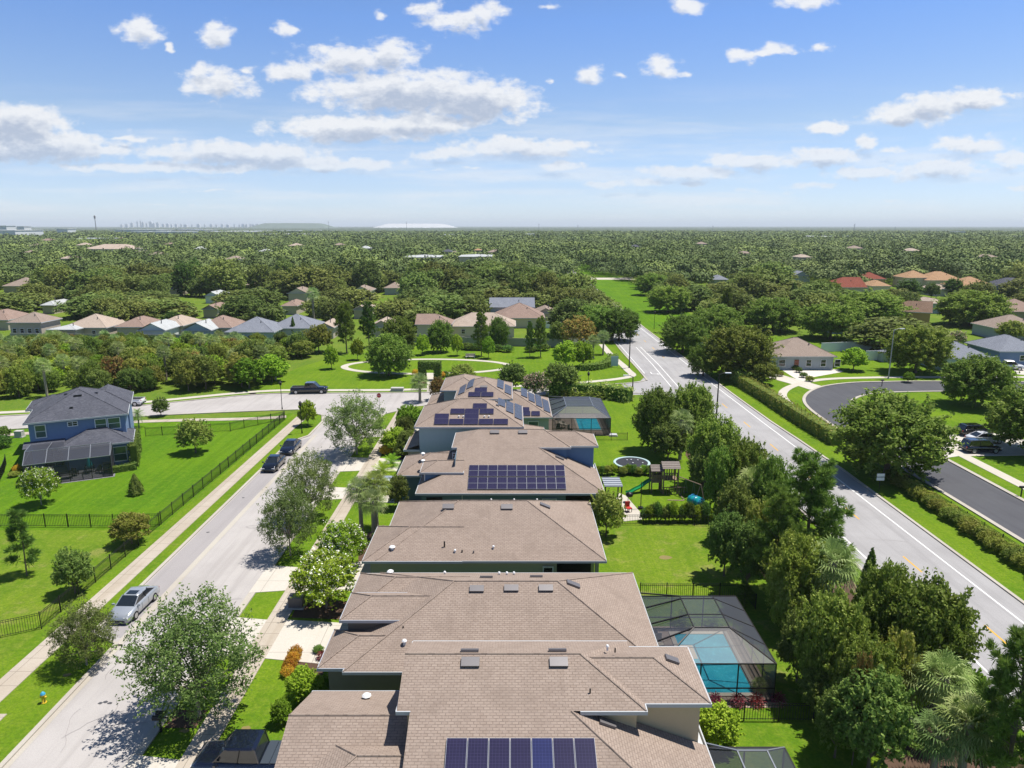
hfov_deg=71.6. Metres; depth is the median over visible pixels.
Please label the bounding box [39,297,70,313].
house
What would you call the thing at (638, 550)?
yard lawn
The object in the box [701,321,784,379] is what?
oak tree
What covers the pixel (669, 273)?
oak tree
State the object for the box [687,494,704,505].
toy tunnel
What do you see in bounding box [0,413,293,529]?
yard lawn
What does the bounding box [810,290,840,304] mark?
oak tree
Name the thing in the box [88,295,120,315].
oak tree
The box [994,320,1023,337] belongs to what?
bushy tree
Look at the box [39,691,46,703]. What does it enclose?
fire hydrant
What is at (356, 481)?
palm tree
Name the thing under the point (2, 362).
palm tree
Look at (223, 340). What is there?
bushy tree
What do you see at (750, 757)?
pool cage
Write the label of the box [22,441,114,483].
patio cage
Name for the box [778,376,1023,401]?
sidewalk
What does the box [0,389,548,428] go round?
cross street
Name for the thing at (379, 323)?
house
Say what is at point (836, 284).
oak tree
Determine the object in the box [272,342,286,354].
bushy tree
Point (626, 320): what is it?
oak tree
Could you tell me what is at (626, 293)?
median lawn
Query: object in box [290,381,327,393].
pickup truck
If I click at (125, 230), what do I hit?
warehouse
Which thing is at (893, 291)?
oak tree
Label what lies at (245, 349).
holly tree
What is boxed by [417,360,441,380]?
hedge arch
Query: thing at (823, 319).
oak tree
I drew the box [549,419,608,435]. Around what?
pool deck
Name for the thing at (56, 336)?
oak tree
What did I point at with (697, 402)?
oak tree
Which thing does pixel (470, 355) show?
park bench
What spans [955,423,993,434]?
parked car
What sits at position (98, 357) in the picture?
young tree
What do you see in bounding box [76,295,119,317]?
oak tree
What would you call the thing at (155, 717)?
mailbox
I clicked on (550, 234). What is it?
woodland
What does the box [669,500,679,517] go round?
young tree
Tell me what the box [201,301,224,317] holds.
house
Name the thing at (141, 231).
warehouse
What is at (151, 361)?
oak tree
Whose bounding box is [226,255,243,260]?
house
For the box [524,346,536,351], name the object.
shrub
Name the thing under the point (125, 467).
hedge
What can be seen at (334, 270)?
oak tree
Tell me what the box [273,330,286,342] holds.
holly tree
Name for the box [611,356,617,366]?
sign board
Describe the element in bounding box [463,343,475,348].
shrub
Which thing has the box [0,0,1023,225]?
sky
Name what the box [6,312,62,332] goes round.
house
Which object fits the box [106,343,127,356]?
holly tree
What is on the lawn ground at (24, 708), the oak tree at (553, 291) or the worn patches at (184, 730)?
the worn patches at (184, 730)
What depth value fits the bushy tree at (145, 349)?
138.61 m
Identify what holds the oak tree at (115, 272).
on the ground at (167, 389)
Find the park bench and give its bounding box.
[465,353,474,358]
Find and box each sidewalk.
[0,344,635,413]
[0,415,285,435]
[0,417,304,720]
[175,412,396,767]
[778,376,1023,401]
[944,447,1023,489]
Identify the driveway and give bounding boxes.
[123,755,178,767]
[207,617,347,663]
[249,561,370,592]
[318,487,396,502]
[337,457,402,471]
[361,429,418,437]
[770,375,819,389]
[936,433,1023,457]
[1014,369,1023,374]
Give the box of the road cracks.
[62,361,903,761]
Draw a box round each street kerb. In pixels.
[0,382,638,416]
[0,413,323,767]
[10,409,297,429]
[138,676,193,754]
[236,592,255,616]
[272,504,317,565]
[348,438,363,456]
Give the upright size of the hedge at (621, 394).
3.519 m
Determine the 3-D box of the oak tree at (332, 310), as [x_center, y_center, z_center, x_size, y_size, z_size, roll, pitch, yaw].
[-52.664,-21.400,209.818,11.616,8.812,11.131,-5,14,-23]
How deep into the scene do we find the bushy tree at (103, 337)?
161.67 m
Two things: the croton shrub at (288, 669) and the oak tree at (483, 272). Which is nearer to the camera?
the croton shrub at (288, 669)
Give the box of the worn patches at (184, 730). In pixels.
[63,555,671,732]
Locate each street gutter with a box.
[3,644,122,767]
[118,435,316,645]
[124,419,375,765]
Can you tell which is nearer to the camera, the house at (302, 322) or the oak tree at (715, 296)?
the house at (302, 322)
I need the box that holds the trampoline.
[613,456,650,473]
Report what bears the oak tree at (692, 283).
on the ground at (167, 389)
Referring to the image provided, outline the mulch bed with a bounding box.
[164,382,1022,767]
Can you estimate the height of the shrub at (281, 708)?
1.861 m
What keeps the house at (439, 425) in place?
on the lawn ground at (24, 708)
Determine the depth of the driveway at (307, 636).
51.46 m
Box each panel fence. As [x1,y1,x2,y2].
[10,333,226,338]
[414,334,613,346]
[821,341,882,351]
[866,350,877,359]
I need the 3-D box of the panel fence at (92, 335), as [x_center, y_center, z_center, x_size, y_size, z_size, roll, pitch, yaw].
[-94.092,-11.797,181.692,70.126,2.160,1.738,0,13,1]
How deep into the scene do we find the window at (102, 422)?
88.86 m
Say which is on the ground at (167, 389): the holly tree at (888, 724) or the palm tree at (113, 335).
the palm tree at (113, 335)
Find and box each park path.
[341,359,506,374]
[427,374,433,391]
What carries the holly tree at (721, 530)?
on the yard lawn at (638, 550)
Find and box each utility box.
[13,430,25,437]
[287,593,305,609]
[390,387,403,391]
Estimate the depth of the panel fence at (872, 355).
156.75 m
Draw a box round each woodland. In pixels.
[0,230,1023,241]
[0,235,1023,263]
[0,245,1023,282]
[16,226,1023,231]
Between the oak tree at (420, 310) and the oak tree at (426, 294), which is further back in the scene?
the oak tree at (426, 294)
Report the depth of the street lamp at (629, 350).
147.68 m
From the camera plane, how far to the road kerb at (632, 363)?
152.22 m
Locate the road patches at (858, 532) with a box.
[256,427,1021,629]
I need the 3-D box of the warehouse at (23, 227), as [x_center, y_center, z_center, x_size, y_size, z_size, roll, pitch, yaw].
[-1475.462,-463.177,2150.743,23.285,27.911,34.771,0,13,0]
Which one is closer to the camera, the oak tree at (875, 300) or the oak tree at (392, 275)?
the oak tree at (875, 300)
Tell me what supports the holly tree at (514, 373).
on the park lawn at (336, 376)
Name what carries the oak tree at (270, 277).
on the ground at (167, 389)
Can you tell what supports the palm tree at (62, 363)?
on the ground at (167, 389)
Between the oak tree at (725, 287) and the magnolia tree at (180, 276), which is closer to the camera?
the oak tree at (725, 287)
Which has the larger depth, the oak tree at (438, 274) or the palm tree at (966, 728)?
the oak tree at (438, 274)
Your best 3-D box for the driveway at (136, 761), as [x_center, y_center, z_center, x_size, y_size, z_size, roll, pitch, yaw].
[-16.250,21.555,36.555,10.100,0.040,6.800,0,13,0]
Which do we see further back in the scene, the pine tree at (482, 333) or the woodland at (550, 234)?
the woodland at (550, 234)
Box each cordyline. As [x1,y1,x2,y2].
[315,650,323,661]
[709,691,723,702]
[728,693,745,709]
[748,692,767,710]
[768,690,786,708]
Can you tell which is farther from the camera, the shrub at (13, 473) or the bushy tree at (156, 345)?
the bushy tree at (156, 345)
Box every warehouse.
[0,226,15,229]
[0,230,43,235]
[16,226,31,229]
[56,229,75,232]
[114,229,171,231]
[129,231,152,232]
[153,231,198,233]
[171,230,217,230]
[205,231,261,232]
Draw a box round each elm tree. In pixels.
[43,593,118,671]
[108,580,268,730]
[256,478,319,558]
[277,447,339,518]
[320,388,388,454]
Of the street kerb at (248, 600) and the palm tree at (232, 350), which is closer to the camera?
the street kerb at (248, 600)
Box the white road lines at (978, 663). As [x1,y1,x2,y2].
[614,328,1023,695]
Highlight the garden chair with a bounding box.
[625,501,631,512]
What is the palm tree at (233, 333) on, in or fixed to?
on the ground at (167, 389)
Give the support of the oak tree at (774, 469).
on the mulch bed
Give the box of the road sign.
[876,474,884,491]
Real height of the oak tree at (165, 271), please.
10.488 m
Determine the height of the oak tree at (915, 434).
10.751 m
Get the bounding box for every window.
[34,424,46,438]
[67,421,77,426]
[94,418,106,427]
[107,417,120,428]
[113,445,127,461]
[528,421,538,425]
[543,566,553,572]
[778,360,785,366]
[805,360,811,366]
[820,360,826,366]
[834,360,840,366]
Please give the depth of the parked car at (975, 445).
92.38 m
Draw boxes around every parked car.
[109,585,159,623]
[262,454,286,471]
[279,438,301,454]
[352,475,393,492]
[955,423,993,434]
[959,437,1001,453]
[964,431,1002,443]
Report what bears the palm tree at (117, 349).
on the ground at (167, 389)
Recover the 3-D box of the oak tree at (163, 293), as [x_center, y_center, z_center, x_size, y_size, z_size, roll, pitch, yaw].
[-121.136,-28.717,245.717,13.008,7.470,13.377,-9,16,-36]
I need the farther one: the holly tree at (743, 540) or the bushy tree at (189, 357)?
the bushy tree at (189, 357)
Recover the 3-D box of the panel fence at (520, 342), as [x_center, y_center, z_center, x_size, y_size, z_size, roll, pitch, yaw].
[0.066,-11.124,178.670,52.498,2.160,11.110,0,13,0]
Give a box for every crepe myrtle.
[14,466,62,504]
[288,545,360,609]
[314,519,369,561]
[521,371,551,393]
[950,330,967,343]
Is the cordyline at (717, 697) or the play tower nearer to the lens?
the cordyline at (717, 697)
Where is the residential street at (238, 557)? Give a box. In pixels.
[9,407,400,767]
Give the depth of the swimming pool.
48.36 m
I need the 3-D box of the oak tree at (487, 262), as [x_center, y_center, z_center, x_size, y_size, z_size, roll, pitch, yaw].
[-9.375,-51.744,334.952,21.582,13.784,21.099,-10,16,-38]
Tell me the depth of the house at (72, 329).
183.55 m
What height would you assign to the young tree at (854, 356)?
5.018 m
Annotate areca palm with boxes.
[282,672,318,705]
[371,460,395,475]
[382,453,401,468]
[558,389,569,396]
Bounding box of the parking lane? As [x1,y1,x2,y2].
[102,438,309,637]
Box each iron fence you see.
[0,454,6,478]
[0,513,159,526]
[0,533,138,637]
[145,411,283,435]
[147,411,284,534]
[595,432,627,439]
[596,514,713,525]
[640,582,756,608]
[726,701,814,721]
[878,464,1023,549]
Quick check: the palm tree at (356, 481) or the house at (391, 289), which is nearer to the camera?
the palm tree at (356, 481)
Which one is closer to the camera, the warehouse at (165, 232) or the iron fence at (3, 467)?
the iron fence at (3, 467)
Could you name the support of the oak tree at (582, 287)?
on the ground at (167, 389)
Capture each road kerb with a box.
[597,289,1023,604]
[613,340,647,381]
[798,507,1023,731]
[802,381,1023,543]
[851,391,1023,501]
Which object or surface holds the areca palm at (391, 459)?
on the mulch bed
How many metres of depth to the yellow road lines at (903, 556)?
62.11 m
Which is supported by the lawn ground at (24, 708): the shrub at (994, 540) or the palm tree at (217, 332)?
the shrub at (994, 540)
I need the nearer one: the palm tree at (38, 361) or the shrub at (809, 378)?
the palm tree at (38, 361)
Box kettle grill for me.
[626,492,632,500]
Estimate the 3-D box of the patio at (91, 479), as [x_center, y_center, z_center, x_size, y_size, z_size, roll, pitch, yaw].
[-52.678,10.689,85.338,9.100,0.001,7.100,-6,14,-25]
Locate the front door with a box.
[794,360,798,369]
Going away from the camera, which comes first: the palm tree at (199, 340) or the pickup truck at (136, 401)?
the pickup truck at (136, 401)
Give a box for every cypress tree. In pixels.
[291,316,294,333]
[790,282,797,290]
[852,547,876,607]
[913,614,929,711]
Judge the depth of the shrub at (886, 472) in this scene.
82.62 m
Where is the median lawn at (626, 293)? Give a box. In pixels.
[572,262,692,327]
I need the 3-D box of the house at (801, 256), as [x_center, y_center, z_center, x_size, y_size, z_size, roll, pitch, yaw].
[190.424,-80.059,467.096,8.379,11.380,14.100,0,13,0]
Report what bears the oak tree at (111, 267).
on the ground at (167, 389)
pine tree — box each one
[333,300,355,352]
[357,301,378,345]
[470,311,490,355]
[523,322,535,349]
[533,315,548,356]
[719,287,735,309]
[744,480,812,571]
[770,445,855,551]
[951,624,1023,767]
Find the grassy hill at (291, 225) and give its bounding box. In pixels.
[248,223,336,227]
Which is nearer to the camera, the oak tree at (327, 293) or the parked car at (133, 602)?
the parked car at (133, 602)
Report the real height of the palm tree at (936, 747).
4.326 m
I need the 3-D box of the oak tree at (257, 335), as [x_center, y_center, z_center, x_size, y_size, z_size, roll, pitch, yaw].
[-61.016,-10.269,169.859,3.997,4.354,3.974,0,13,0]
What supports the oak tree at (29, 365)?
on the ground at (167, 389)
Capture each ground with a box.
[0,266,1023,420]
[0,328,1023,767]
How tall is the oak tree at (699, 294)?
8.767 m
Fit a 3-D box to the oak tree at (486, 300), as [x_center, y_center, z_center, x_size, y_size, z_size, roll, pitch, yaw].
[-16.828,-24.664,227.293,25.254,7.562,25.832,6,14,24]
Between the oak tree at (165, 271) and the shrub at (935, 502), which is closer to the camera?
the shrub at (935, 502)
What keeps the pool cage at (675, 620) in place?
on the pool deck at (751, 670)
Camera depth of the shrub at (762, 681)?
45.16 m
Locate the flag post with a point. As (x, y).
(640, 507)
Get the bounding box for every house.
[0,309,28,329]
[2,277,29,292]
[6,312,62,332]
[22,384,134,464]
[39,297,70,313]
[46,323,83,333]
[71,314,125,333]
[88,244,146,251]
[114,315,160,333]
[137,319,179,333]
[169,286,187,295]
[169,315,201,333]
[181,319,218,333]
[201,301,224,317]
[204,290,229,302]
[211,315,245,333]
[224,316,282,338]
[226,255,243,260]
[274,641,714,767]
[277,314,323,335]
[281,299,305,314]
[287,286,313,300]
[317,569,657,689]
[321,317,337,338]
[354,301,375,318]
[356,284,375,300]
[362,499,606,572]
[371,317,392,336]
[384,282,399,294]
[397,429,603,505]
[403,397,543,454]
[407,255,443,260]
[415,314,454,333]
[427,374,552,429]
[451,312,515,336]
[458,254,492,262]
[489,297,534,311]
[495,302,544,327]
[535,304,552,320]
[708,274,728,283]
[770,337,840,369]
[792,254,812,260]
[794,270,809,282]
[830,277,867,291]
[848,245,863,249]
[862,272,885,282]
[864,280,891,290]
[892,270,928,286]
[898,300,932,322]
[903,248,918,251]
[921,295,939,313]
[921,341,990,370]
[922,284,951,295]
[923,271,959,285]
[940,276,989,294]
[964,334,1023,364]
[970,314,1023,339]
[987,277,1016,297]
[993,284,1006,297]
[1006,298,1023,317]
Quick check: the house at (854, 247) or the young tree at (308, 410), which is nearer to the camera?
the young tree at (308, 410)
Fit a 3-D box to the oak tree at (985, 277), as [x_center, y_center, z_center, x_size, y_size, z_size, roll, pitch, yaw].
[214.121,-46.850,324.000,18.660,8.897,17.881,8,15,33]
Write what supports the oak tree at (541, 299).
on the ground at (167, 389)
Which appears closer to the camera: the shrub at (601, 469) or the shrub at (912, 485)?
the shrub at (912, 485)
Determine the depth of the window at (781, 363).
146.21 m
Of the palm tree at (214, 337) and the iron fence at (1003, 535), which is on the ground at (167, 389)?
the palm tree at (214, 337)
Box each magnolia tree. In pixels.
[103,311,118,318]
[163,310,177,318]
[169,259,196,295]
[186,257,200,279]
[894,278,925,296]
[942,277,965,293]
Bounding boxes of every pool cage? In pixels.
[549,396,610,434]
[640,592,776,701]
[706,742,795,767]
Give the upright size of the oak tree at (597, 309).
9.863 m
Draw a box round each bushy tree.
[0,351,21,368]
[0,369,8,389]
[11,355,48,372]
[18,345,29,356]
[22,339,30,351]
[27,337,62,357]
[46,352,59,359]
[56,349,69,357]
[62,369,85,388]
[68,347,96,362]
[96,345,107,355]
[97,334,113,340]
[100,355,124,385]
[107,511,150,543]
[109,335,125,342]
[116,347,149,360]
[117,357,146,387]
[132,346,156,355]
[143,365,165,387]
[145,341,167,362]
[163,347,180,365]
[164,351,193,374]
[169,359,203,390]
[173,417,215,452]
[176,354,201,383]
[180,347,200,354]
[187,338,204,346]
[187,353,223,388]
[206,341,231,359]
[207,336,231,348]
[223,352,256,386]
[230,339,237,347]
[230,340,246,349]
[263,344,290,363]
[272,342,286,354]
[286,339,314,357]
[302,324,333,352]
[392,440,407,456]
[429,376,443,394]
[446,363,476,376]
[561,315,598,343]
[588,488,627,536]
[603,465,612,473]
[618,466,628,473]
[634,467,642,473]
[743,495,777,544]
[747,360,779,383]
[770,578,808,627]
[841,647,876,764]
[874,625,922,701]
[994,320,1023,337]
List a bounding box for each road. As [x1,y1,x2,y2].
[568,272,1023,721]
[591,278,633,279]
[806,382,1023,538]
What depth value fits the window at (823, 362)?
146.21 m
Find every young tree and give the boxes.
[49,354,73,372]
[50,366,66,380]
[58,343,72,356]
[88,354,111,363]
[145,352,164,371]
[168,342,194,350]
[205,355,227,383]
[229,357,267,388]
[257,354,290,381]
[280,337,288,354]
[284,663,324,702]
[297,399,317,425]
[323,345,339,368]
[350,337,363,359]
[378,426,402,447]
[395,404,421,425]
[416,334,430,354]
[450,334,463,351]
[481,336,494,358]
[551,340,578,363]
[573,340,594,362]
[609,463,617,472]
[624,463,632,471]
[639,465,647,472]
[644,505,654,518]
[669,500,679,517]
[681,502,690,517]
[694,505,701,521]
[704,508,714,519]
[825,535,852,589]
[840,347,869,370]
[902,371,914,380]
[950,666,988,703]
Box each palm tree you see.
[0,335,15,345]
[0,343,16,355]
[0,355,9,368]
[10,338,26,347]
[12,335,23,343]
[31,357,53,395]
[40,344,56,356]
[54,353,69,380]
[59,334,71,342]
[67,337,84,349]
[67,355,83,370]
[74,356,87,367]
[109,333,119,338]
[110,340,124,355]
[133,408,144,427]
[153,335,161,342]
[154,345,171,380]
[159,331,174,347]
[192,332,206,346]
[202,334,212,343]
[208,333,220,345]
[214,329,224,336]
[225,348,235,360]
[227,331,241,340]
[252,345,269,378]
[263,337,274,344]
[306,287,319,318]
[343,475,374,531]
[357,487,387,533]
[361,469,393,528]
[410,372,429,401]
[587,334,600,358]
[597,330,609,354]
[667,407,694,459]
[735,465,764,498]
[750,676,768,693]
[804,534,866,596]
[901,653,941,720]
[909,707,968,767]
[912,647,979,738]
[928,690,1008,767]
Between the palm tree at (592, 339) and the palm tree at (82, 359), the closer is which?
the palm tree at (82, 359)
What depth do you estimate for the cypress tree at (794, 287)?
259.61 m
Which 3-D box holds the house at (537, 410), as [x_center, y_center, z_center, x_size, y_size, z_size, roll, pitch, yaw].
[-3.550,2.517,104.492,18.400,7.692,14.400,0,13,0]
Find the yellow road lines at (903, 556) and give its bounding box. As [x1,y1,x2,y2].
[645,341,1005,643]
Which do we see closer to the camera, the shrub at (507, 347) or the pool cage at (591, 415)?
the pool cage at (591, 415)
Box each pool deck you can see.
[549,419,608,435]
[693,629,778,707]
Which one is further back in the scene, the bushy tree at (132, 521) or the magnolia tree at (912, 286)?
the magnolia tree at (912, 286)
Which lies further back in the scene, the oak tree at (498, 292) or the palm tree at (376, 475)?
the oak tree at (498, 292)
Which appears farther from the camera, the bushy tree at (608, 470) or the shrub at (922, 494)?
the bushy tree at (608, 470)
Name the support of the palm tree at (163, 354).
on the ground at (167, 389)
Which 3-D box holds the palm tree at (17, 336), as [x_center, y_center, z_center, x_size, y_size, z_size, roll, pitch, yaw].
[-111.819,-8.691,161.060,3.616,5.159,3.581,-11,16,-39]
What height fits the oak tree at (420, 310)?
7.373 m
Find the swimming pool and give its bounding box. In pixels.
[679,631,760,696]
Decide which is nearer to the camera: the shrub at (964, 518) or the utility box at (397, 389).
the shrub at (964, 518)
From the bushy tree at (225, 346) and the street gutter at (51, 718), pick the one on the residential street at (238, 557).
the street gutter at (51, 718)
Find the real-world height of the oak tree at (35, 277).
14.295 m
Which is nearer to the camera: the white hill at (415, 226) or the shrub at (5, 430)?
the shrub at (5, 430)
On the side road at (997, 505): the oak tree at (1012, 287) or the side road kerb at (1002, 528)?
the side road kerb at (1002, 528)
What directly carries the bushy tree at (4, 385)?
on the ground at (167, 389)
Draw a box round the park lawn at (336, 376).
[0,341,640,414]
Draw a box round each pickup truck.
[132,397,145,405]
[190,729,281,767]
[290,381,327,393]
[1002,360,1023,370]
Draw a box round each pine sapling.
[2,508,42,575]
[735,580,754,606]
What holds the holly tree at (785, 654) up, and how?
on the yard lawn at (638, 550)
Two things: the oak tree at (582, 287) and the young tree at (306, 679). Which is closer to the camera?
the young tree at (306, 679)
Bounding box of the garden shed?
[876,349,893,361]
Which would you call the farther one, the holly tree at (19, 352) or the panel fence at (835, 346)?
the panel fence at (835, 346)
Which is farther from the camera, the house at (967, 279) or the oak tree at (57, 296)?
the house at (967, 279)
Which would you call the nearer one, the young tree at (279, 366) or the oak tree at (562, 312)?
the young tree at (279, 366)
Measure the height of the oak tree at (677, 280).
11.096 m
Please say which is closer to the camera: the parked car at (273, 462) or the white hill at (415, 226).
the parked car at (273, 462)
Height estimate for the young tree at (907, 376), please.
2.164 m
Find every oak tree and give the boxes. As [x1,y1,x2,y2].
[0,292,41,312]
[0,364,35,396]
[6,291,54,307]
[16,282,55,301]
[21,357,52,390]
[28,261,69,283]
[37,369,62,391]
[38,264,78,289]
[45,289,62,299]
[49,334,61,339]
[52,292,122,316]
[53,289,76,299]
[58,270,126,299]
[68,334,101,354]
[70,282,123,296]
[75,358,108,387]
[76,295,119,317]
[79,267,125,280]
[80,288,128,296]
[85,273,129,294]
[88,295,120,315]
[94,262,123,274]
[100,338,124,350]
[103,297,201,319]
[105,297,159,320]
[106,293,130,300]
[118,271,144,294]
[122,335,145,347]
[123,262,159,274]
[124,289,180,297]
[125,295,159,300]
[125,332,146,343]
[129,272,152,278]
[130,296,173,300]
[134,331,151,343]
[136,353,161,370]
[136,367,157,389]
[138,275,170,293]
[141,301,200,319]
[144,290,179,301]
[150,273,177,287]
[154,268,174,283]
[182,278,214,295]
[185,261,204,285]
[195,258,248,291]
[205,344,226,361]
[210,289,263,303]
[213,293,264,318]
[232,287,287,305]
[237,301,287,321]
[244,261,274,290]
[249,332,264,340]
[260,279,294,295]
[264,268,288,293]
[269,256,293,272]
[273,265,338,295]
[299,262,317,268]
[300,295,334,316]
[305,276,340,293]
[313,296,352,321]
[317,263,349,284]
[319,288,348,301]
[320,286,384,308]
[332,277,347,289]
[336,269,356,288]
[351,258,381,291]
[364,333,414,375]
[372,296,413,321]
[375,269,388,291]
[377,268,402,285]
[378,315,417,350]
[393,284,450,299]
[396,271,439,297]
[398,297,421,320]
[403,260,424,278]
[404,306,445,327]
[411,292,477,318]
[416,261,452,273]
[416,291,445,301]
[418,267,450,289]
[425,319,454,351]
[438,266,468,291]
[440,295,489,310]
[444,276,506,296]
[449,258,484,271]
[456,294,492,314]
[457,268,476,277]
[461,285,489,298]
[471,261,511,275]
[474,261,506,281]
[481,260,504,265]
[481,286,519,301]
[489,316,510,344]
[491,262,541,282]
[497,281,510,287]
[500,260,530,271]
[505,270,534,295]
[516,291,553,307]
[522,265,554,289]
[529,271,564,302]
[542,284,566,307]
[545,296,592,335]
[551,285,582,306]
[554,269,596,290]
[568,291,613,306]
[571,303,620,336]
[572,286,605,294]
[583,286,600,292]
[585,297,622,310]
[587,290,614,302]
[597,306,641,341]
[630,271,688,282]
[630,383,678,452]
[634,272,667,293]
[643,283,694,312]
[650,280,709,291]
[653,312,710,352]
[654,277,669,287]
[662,273,690,287]
[672,379,720,437]
[684,285,712,309]
[685,411,746,483]
[686,343,719,376]
[687,303,745,337]
[697,297,755,310]
[700,291,754,322]
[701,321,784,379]
[703,281,730,292]
[703,440,741,512]
[711,282,747,294]
[717,290,753,323]
[718,432,770,491]
[727,266,792,293]
[729,271,744,278]
[734,273,768,300]
[740,296,806,332]
[747,450,794,512]
[750,260,794,278]
[753,262,798,279]
[758,527,830,621]
[765,281,789,297]
[767,290,801,304]
[776,280,805,288]
[786,580,879,694]
[790,286,823,303]
[795,301,866,340]
[797,290,841,315]
[800,279,842,292]
[803,278,846,291]
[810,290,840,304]
[822,628,904,694]
[825,387,968,481]
[827,287,917,319]
[827,301,892,321]
[842,316,957,350]
[848,557,921,641]
[875,566,995,703]
[878,321,959,375]
[882,288,919,296]
[894,291,921,300]
[931,289,1018,325]
[937,352,1020,407]
[958,279,996,295]
[962,271,1000,281]
[980,380,1023,448]
[990,259,1023,272]
[997,277,1023,298]
[999,265,1023,278]
[1008,291,1023,301]
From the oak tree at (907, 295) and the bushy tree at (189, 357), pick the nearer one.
the bushy tree at (189, 357)
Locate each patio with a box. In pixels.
[64,473,114,482]
[618,493,641,521]
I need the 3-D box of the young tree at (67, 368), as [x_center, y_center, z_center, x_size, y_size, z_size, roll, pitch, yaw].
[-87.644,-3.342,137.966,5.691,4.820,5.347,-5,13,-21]
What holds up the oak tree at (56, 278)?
on the ground at (167, 389)
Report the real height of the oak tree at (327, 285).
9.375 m
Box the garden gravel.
[783,369,842,380]
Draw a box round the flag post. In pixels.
[638,482,643,509]
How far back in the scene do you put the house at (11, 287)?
315.50 m
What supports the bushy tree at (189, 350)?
on the ground at (167, 389)
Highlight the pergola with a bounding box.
[602,477,622,505]
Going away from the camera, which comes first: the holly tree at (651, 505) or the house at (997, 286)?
the holly tree at (651, 505)
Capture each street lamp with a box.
[298,401,302,432]
[628,331,632,367]
[716,372,731,417]
[887,328,904,378]
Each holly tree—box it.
[0,342,27,358]
[50,546,95,592]
[71,344,98,356]
[85,367,112,388]
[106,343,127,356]
[115,365,140,390]
[151,396,169,415]
[180,331,198,343]
[190,345,208,355]
[233,339,264,360]
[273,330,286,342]
[284,331,306,356]
[385,472,409,505]
[394,416,413,430]
[395,428,416,449]
[497,360,526,386]
[543,361,582,389]
[548,319,566,340]
[648,418,689,460]
[649,502,659,517]
[661,505,670,518]
[684,501,694,518]
[687,446,712,492]
[697,503,706,521]
[702,504,745,575]
[714,476,755,517]
[722,515,767,589]
[776,607,811,681]
[795,659,834,711]
[812,681,857,757]
[826,664,923,767]
[923,282,941,295]
[958,702,1015,767]
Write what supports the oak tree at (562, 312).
on the ground at (167, 389)
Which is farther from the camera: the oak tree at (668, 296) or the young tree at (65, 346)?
the oak tree at (668, 296)
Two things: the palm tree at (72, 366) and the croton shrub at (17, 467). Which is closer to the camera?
the croton shrub at (17, 467)
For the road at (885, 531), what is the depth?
70.41 m
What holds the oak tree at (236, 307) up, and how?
on the ground at (167, 389)
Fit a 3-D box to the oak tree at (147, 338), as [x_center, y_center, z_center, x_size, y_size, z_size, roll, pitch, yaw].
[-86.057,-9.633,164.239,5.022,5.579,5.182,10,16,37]
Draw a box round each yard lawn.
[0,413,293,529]
[0,530,156,664]
[599,522,817,722]
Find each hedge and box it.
[112,461,138,473]
[127,426,142,465]
[546,379,635,402]
[578,353,618,370]
[724,363,752,386]
[738,374,844,445]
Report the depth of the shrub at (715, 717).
39.61 m
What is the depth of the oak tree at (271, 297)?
246.38 m
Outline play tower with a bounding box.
[625,461,703,497]
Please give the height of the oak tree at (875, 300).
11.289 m
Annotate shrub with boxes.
[0,426,11,435]
[0,434,12,446]
[7,471,19,476]
[11,464,21,470]
[126,473,144,495]
[269,698,291,724]
[280,664,293,677]
[281,657,297,668]
[284,650,301,663]
[287,643,302,657]
[312,644,324,653]
[317,675,328,689]
[378,445,393,453]
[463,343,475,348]
[470,343,479,349]
[495,344,501,350]
[502,344,513,351]
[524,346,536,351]
[537,344,550,350]
[598,466,604,473]
[628,464,636,473]
[639,507,649,520]
[653,501,662,519]
[665,503,673,519]
[678,505,687,520]
[699,698,746,746]
[702,501,710,521]
[795,367,802,371]
[799,372,807,376]
[805,376,814,380]
[884,468,898,479]
[900,478,919,490]
[904,481,926,493]
[907,485,927,498]
[919,490,940,498]
[921,494,941,507]
[926,498,946,510]
[937,503,959,511]
[939,507,959,520]
[948,510,970,523]
[957,515,981,529]
[958,520,980,535]
[972,524,995,537]
[976,529,1004,544]
[983,535,1006,551]
[997,540,1023,552]
[999,545,1023,563]
[1010,551,1023,568]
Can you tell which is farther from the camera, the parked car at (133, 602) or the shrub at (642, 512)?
the shrub at (642, 512)
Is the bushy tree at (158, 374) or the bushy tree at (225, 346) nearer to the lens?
the bushy tree at (158, 374)
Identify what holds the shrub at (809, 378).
on the lawn ground at (24, 708)
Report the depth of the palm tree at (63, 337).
158.69 m
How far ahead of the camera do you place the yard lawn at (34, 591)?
60.02 m
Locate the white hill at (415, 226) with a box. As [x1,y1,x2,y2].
[373,224,456,227]
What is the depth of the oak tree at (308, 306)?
228.93 m
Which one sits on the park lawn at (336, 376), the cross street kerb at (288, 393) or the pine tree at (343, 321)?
the pine tree at (343, 321)
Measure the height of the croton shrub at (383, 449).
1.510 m
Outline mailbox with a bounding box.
[151,710,166,731]
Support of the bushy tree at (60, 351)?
on the ground at (167, 389)
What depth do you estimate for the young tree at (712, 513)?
70.86 m
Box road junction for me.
[623,371,687,395]
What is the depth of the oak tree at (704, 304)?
231.19 m

